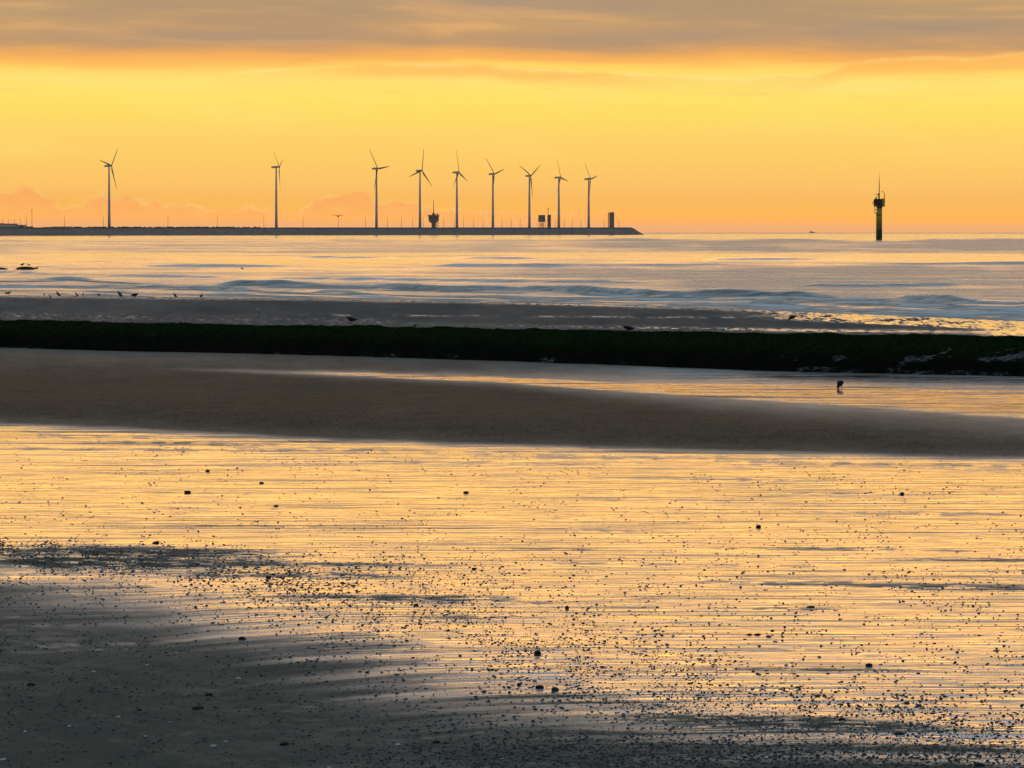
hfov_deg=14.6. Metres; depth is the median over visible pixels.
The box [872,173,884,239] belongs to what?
sea beacon
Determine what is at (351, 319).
gull
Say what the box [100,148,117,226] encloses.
wind turbine
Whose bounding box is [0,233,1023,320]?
sea
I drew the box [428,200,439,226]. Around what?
control tower
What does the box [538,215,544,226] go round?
cabin on stilts
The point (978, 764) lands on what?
stone
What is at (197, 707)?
stone
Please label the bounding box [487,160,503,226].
wind turbine
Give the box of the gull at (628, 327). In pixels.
[623,326,634,329]
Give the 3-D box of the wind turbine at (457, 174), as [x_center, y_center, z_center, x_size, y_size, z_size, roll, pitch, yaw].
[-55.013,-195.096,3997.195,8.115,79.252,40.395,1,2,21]
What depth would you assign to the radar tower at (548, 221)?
3845.95 m
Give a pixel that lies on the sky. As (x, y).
(689, 116)
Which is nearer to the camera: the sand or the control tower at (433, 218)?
the sand
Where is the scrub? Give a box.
[72,226,254,227]
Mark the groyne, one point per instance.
(918, 353)
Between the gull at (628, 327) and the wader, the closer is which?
the wader
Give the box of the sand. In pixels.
[0,296,1023,767]
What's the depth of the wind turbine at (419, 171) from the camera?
3977.70 m
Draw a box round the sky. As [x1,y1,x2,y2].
[0,0,1023,232]
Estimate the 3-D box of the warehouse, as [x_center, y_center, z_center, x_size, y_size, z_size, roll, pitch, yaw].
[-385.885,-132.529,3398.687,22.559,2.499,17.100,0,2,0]
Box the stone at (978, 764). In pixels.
[974,763,984,765]
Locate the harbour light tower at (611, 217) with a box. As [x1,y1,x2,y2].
[608,212,613,226]
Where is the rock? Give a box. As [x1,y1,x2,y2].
[16,266,34,269]
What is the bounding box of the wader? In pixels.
[837,380,843,389]
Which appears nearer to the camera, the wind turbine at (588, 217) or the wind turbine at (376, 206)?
the wind turbine at (376, 206)
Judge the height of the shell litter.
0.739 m
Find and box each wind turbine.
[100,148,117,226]
[271,153,282,227]
[369,149,388,226]
[411,150,431,226]
[452,151,465,226]
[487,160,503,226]
[519,165,538,226]
[554,161,566,226]
[584,162,597,226]
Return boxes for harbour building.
[0,223,25,226]
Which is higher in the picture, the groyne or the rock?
the rock
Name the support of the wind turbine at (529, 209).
on the breakwater
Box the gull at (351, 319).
[346,317,357,322]
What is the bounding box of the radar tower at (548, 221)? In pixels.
[547,209,550,227]
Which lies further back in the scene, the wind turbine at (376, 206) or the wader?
the wind turbine at (376, 206)
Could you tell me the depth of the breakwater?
3648.96 m
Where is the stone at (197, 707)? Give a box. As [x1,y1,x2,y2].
[191,705,203,709]
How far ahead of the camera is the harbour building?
3415.67 m
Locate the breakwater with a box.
[0,227,643,235]
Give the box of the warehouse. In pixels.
[43,227,71,229]
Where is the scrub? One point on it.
(151, 227)
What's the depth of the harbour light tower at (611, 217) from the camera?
3903.95 m
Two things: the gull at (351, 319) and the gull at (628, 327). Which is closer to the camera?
the gull at (628, 327)
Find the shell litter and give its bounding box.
[0,376,1023,767]
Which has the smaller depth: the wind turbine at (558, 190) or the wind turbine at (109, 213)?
the wind turbine at (109, 213)
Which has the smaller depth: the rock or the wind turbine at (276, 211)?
the rock
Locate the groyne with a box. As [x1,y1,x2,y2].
[0,319,1023,376]

